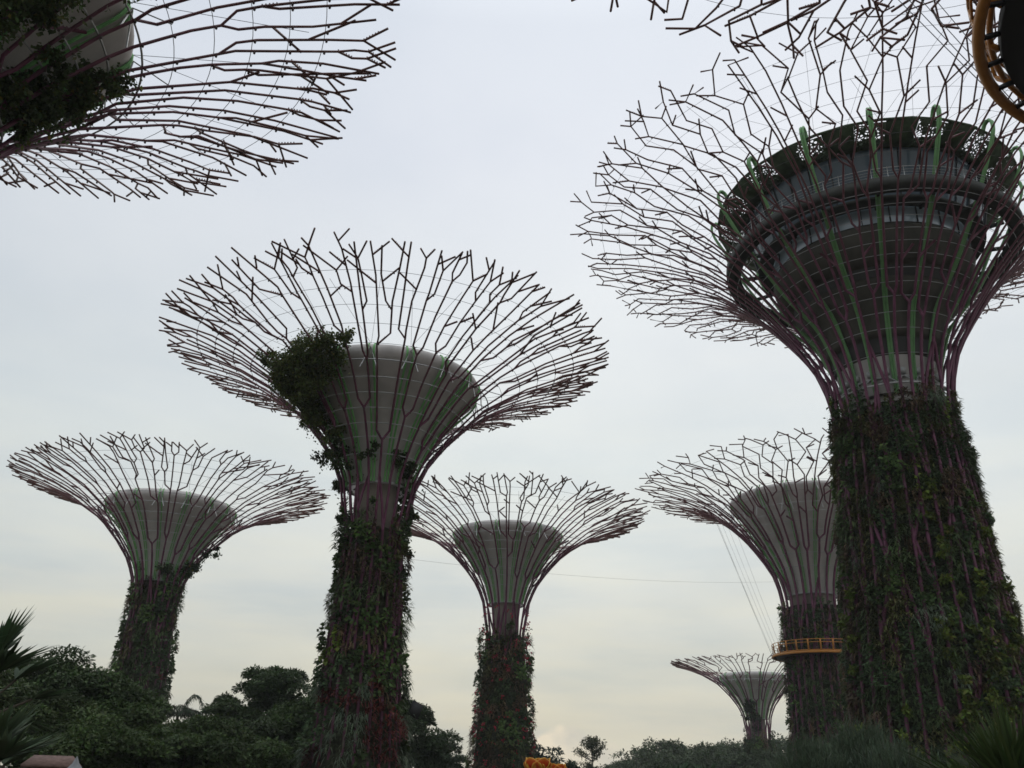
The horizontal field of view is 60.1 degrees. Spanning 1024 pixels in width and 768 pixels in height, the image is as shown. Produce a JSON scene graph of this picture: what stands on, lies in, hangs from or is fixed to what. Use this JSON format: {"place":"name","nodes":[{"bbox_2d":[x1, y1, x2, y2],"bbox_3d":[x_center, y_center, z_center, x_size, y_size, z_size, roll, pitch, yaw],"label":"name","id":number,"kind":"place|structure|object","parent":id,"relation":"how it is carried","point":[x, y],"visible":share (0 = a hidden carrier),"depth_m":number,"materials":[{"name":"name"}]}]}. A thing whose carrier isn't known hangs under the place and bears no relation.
{"place":"outdoors","nodes":[
{"label":"outdoors","id":0,"kind":"place"},
{"bbox_2d":[20,755,81,767],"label":"pavilion","id":1,"kind":"structure","parent":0,"point":[43,761],"depth_m":36.74,"materials":[{"name":"tile"}]},
{"bbox_2d":[6,431,330,725],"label":"steel tree tower","id":2,"kind":"structure","parent":0,"point":[169,535],"depth_m":96.10,"materials":[{"name":"grey"}]},
{"bbox_2d":[0,0,1023,767],"label":"sky","id":3,"kind":"structure","parent":0,"point":[488,118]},
{"label":"ground","id":4,"kind":"structure","parent":0,"visible":0},
{"bbox_2d":[0,697,67,767],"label":"fan palm","id":5,"kind":"object","parent":4,"relation":"on","point":[12,750],"visible":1,"depth_m":9.19,"materials":[{"name":"green plant"}]},
{"bbox_2d":[0,604,101,733],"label":"fan palm","id":6,"kind":"object","parent":4,"relation":"on","point":[10,632],"visible":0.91,"depth_m":12.50,"materials":[{"name":"green plant"}]},
{"bbox_2d":[0,668,116,741],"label":"broadleaf tree","id":7,"kind":"object","parent":4,"relation":"on","point":[48,707],"visible":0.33,"depth_m":46.91,"materials":[{"name":"green plant"}]},
{"bbox_2d":[68,756,81,767],"bbox_3d":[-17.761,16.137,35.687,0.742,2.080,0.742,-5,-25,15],"label":"canopy tent","id":8,"kind":"object","parent":4,"relation":"on","point":[75,764],"visible":1,"depth_m":35.93,"materials":[{"name":"fabric"}]},
{"bbox_2d":[0,644,168,709],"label":"broadleaf tree","id":9,"kind":"object","parent":4,"relation":"on","point":[71,674],"visible":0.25,"depth_m":54.56,"materials":[{"name":"green plant"}]},
{"bbox_2d":[0,712,179,767],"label":"broadleaf tree","id":10,"kind":"object","parent":4,"relation":"on","point":[100,742],"visible":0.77,"depth_m":43.94,"materials":[{"name":"green plant"}]},
{"bbox_2d":[77,674,173,726],"bbox_3d":[-24.761,21.476,54.153,7.866,7.509,8.831,-16,-29,34],"label":"broadleaf tree","id":11,"kind":"object","parent":4,"relation":"on","point":[116,702],"visible":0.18,"depth_m":54.30,"materials":[{"name":"green plant"}]},
{"bbox_2d":[90,703,196,767],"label":"broadleaf tree","id":12,"kind":"object","parent":4,"relation":"on","point":[136,718],"visible":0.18,"depth_m":51.40,"materials":[{"name":"green plant"}]},
{"bbox_2d":[109,724,252,767],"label":"broadleaf tree","id":13,"kind":"object","parent":4,"relation":"on","point":[211,750],"visible":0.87,"depth_m":47.22,"materials":[{"name":"green plant"}]},
{"bbox_2d":[164,694,205,722],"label":"feather palm","id":14,"kind":"object","parent":4,"relation":"on","point":[185,712],"visible":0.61,"depth_m":74.04,"materials":[{"name":"green plant"}]},
{"bbox_2d":[0,0,399,202],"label":"steel tree tower","id":15,"kind":"structure","parent":4,"relation":"on","point":[70,62],"depth_m":36.31,"materials":[{"name":"grey"}]},
{"bbox_2d":[182,697,265,724],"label":"broadleaf tree","id":16,"kind":"object","parent":4,"relation":"on","point":[235,710],"visible":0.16,"depth_m":77.75,"materials":[{"name":"green plant"}]},
{"bbox_2d":[186,712,295,767],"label":"broadleaf tree","id":17,"kind":"object","parent":4,"relation":"on","point":[261,748],"visible":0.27,"depth_m":53.83,"materials":[{"name":"green plant"}]},
{"bbox_2d":[213,664,313,731],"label":"broadleaf tree","id":18,"kind":"object","parent":4,"relation":"on","point":[265,689],"visible":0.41,"depth_m":81.63,"materials":[{"name":"green plant"}]},
{"bbox_2d":[221,715,309,767],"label":"broadleaf tree","id":19,"kind":"object","parent":4,"relation":"on","point":[256,725],"visible":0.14,"depth_m":64.03,"materials":[{"name":"green plant"}]},
{"bbox_2d":[257,695,315,766],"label":"broadleaf tree","id":20,"kind":"object","parent":4,"relation":"on","point":[294,712],"visible":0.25,"depth_m":66.50,"materials":[{"name":"green plant"}]},
{"bbox_2d":[159,227,608,767],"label":"steel tree tower","id":21,"kind":"structure","parent":4,"relation":"on","point":[384,418],"depth_m":61.88,"materials":[{"name":"grey"}]},
{"bbox_2d":[412,559,798,582],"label":"span cable","id":22,"kind":"object","parent":21,"relation":"attached to","point":[615,578],"visible":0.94,"depth_m":86.61,"materials":[{"name":"grey metal"}]},
{"bbox_2d":[400,698,463,767],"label":"broadleaf tree","id":23,"kind":"object","parent":4,"relation":"on","point":[426,749],"visible":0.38,"depth_m":89.99,"materials":[{"name":"green plant"}]},
{"bbox_2d":[411,752,465,767],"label":"broadleaf tree","id":24,"kind":"object","parent":4,"relation":"on","point":[458,759],"visible":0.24,"depth_m":106.92,"materials":[{"name":"green plant"}]},
{"bbox_2d":[397,471,649,767],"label":"steel tree tower","id":25,"kind":"structure","parent":4,"relation":"on","point":[503,736],"depth_m":104.06,"materials":[{"name":"grey metal"}]},
{"bbox_2d":[523,757,551,767],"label":"flower lantern","id":26,"kind":"object","parent":4,"relation":"on","point":[531,762],"visible":1,"depth_m":27.32,"materials":[{"name":"orange fabric"}]},
{"bbox_2d":[530,743,566,763],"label":"broadleaf tree","id":27,"kind":"object","parent":4,"relation":"on","point":[554,760],"visible":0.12,"depth_m":102.04,"materials":[{"name":"green plant"}]},
{"bbox_2d":[552,763,566,767],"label":"flower lantern","id":28,"kind":"object","parent":4,"relation":"on","point":[562,765],"visible":0.9,"depth_m":29.16,"materials":[{"name":"orange fabric"}]},
{"bbox_2d":[564,759,582,767],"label":"broadleaf tree","id":29,"kind":"object","parent":4,"relation":"on","point":[571,763],"visible":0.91,"depth_m":101.66,"materials":[{"name":"green plant"}]},
{"bbox_2d":[571,735,607,767],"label":"feathery tree","id":30,"kind":"object","parent":4,"relation":"on","point":[590,743],"visible":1,"depth_m":137.88,"materials":[{"name":"green plant"}]},
{"bbox_2d":[596,763,619,767],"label":"distant tree","id":31,"kind":"object","parent":4,"relation":"on","point":[605,765],"visible":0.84,"depth_m":172.60,"materials":[{"name":"green plant"}]},
{"bbox_2d":[608,760,644,767],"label":"distant tree","id":32,"kind":"object","parent":4,"relation":"on","point":[624,765],"visible":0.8,"depth_m":187.16,"materials":[{"name":"green plant"}]},
{"bbox_2d":[608,744,673,767],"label":"distant tree","id":33,"kind":"object","parent":4,"relation":"on","point":[644,754],"visible":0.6,"depth_m":194.74,"materials":[{"name":"green plant"}]},
{"bbox_2d":[640,736,693,767],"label":"distant tree","id":34,"kind":"object","parent":4,"relation":"on","point":[669,745],"visible":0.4,"depth_m":203.93,"materials":[{"name":"green plant"}]},
{"bbox_2d":[642,750,705,767],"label":"distant tree","id":35,"kind":"object","parent":4,"relation":"on","point":[661,759],"visible":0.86,"depth_m":170.87,"materials":[{"name":"green plant"}]},
{"bbox_2d":[670,739,713,760],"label":"distant tree","id":36,"kind":"object","parent":4,"relation":"on","point":[684,747],"visible":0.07,"depth_m":215.59,"materials":[{"name":"green plant"}]},
{"bbox_2d":[669,748,724,767],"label":"distant tree","id":37,"kind":"object","parent":4,"relation":"on","point":[703,758],"visible":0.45,"depth_m":179.24,"materials":[{"name":"green plant"}]},
{"bbox_2d":[686,741,736,765],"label":"distant tree","id":38,"kind":"object","parent":4,"relation":"on","point":[711,746],"visible":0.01,"depth_m":225.25,"materials":[{"name":"green plant"}]},
{"bbox_2d":[685,739,745,764],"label":"distant tree","id":39,"kind":"object","parent":4,"relation":"on","point":[723,747],"visible":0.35,"depth_m":215.75,"materials":[{"name":"green plant"}]},
{"bbox_2d":[712,736,743,751],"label":"distant tree","id":40,"kind":"object","parent":4,"relation":"on","point":[732,743],"visible":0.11,"depth_m":229.51,"materials":[{"name":"green plant"}]},
{"bbox_2d":[670,653,786,767],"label":"steel tree tower","id":41,"kind":"structure","parent":4,"relation":"on","point":[753,693],"depth_m":188.17,"materials":[{"name":"grey metal"}]},
{"bbox_2d":[707,750,769,767],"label":"distant tree","id":42,"kind":"object","parent":4,"relation":"on","point":[720,760],"visible":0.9,"depth_m":173.97,"materials":[{"name":"green plant"}]},
{"bbox_2d":[731,746,787,767],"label":"distant tree","id":43,"kind":"object","parent":4,"relation":"on","point":[759,753],"visible":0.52,"depth_m":176.15,"materials":[{"name":"green plant"}]},
{"bbox_2d":[772,731,792,766],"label":"distant tree","id":44,"kind":"object","parent":4,"relation":"on","point":[781,741],"visible":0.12,"depth_m":218.58,"materials":[{"name":"green plant"}]},
{"bbox_2d":[571,0,997,58],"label":"steel tree tower","id":45,"kind":"structure","parent":4,"relation":"on","point":[803,13],"depth_m":50.62,"materials":[{"name":"grey"}]},
{"bbox_2d":[898,0,981,83],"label":"suspension cable","id":46,"kind":"object","parent":45,"relation":"hanging from","point":[937,39],"visible":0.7,"depth_m":29.33,"materials":[{"name":"grey metal"}]},
{"bbox_2d":[909,0,975,70],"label":"suspension cable","id":47,"kind":"object","parent":45,"relation":"hanging from","point":[943,36],"visible":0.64,"depth_m":29.70,"materials":[{"name":"grey metal"}]},
{"bbox_2d":[921,0,1015,103],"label":"suspension cable","id":48,"kind":"object","parent":45,"relation":"hanging from","point":[963,46],"visible":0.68,"depth_m":30.10,"materials":[{"name":"grey metal"}]},
{"bbox_2d":[935,0,1021,100],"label":"suspension cable","id":49,"kind":"object","parent":45,"relation":"hanging from","point":[957,26],"visible":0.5,"depth_m":31.43,"materials":[{"name":"grey metal"}]},
{"bbox_2d":[966,0,1023,123],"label":"ring walkway","id":50,"kind":"structure","parent":45,"relation":"attached to","point":[1009,34],"depth_m":22.49,"materials":[{"name":"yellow metal"}]},
{"bbox_2d":[570,0,1023,767],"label":"steel tree tower","id":51,"kind":"structure","parent":4,"relation":"on","point":[860,258],"depth_m":71.20,"materials":[{"name":"grey"}]},
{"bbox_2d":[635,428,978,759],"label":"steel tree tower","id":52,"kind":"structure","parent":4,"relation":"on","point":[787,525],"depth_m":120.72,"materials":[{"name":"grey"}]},
{"bbox_2d":[771,638,841,661],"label":"ring walkway","id":53,"kind":"structure","parent":52,"relation":"attached to","point":[779,656],"depth_m":116.66,"materials":[{"name":"yellow metal"}]},
{"bbox_2d":[760,730,863,767],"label":"fine leaved shrub","id":54,"kind":"object","parent":4,"relation":"on","point":[807,758],"visible":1,"depth_m":20.95,"materials":[{"name":"green plant"}]},
{"bbox_2d":[802,710,912,767],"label":"fine leaved shrub","id":55,"kind":"object","parent":4,"relation":"on","point":[868,732],"visible":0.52,"depth_m":23.20,"materials":[{"name":"green plant"}]},
{"bbox_2d":[841,720,945,767],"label":"fine leaved shrub","id":56,"kind":"object","parent":4,"relation":"on","point":[890,760],"visible":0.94,"depth_m":20.38,"materials":[{"name":"green plant"}]},
{"bbox_2d":[914,743,972,767],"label":"fan palm","id":57,"kind":"object","parent":4,"relation":"on","point":[949,765],"visible":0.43,"depth_m":11.96,"materials":[{"name":"green plant"}]},
{"bbox_2d":[894,694,1023,767],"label":"fan palm","id":58,"kind":"object","parent":4,"relation":"on","point":[1001,745],"visible":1,"depth_m":9.64,"materials":[{"name":"green plant"}]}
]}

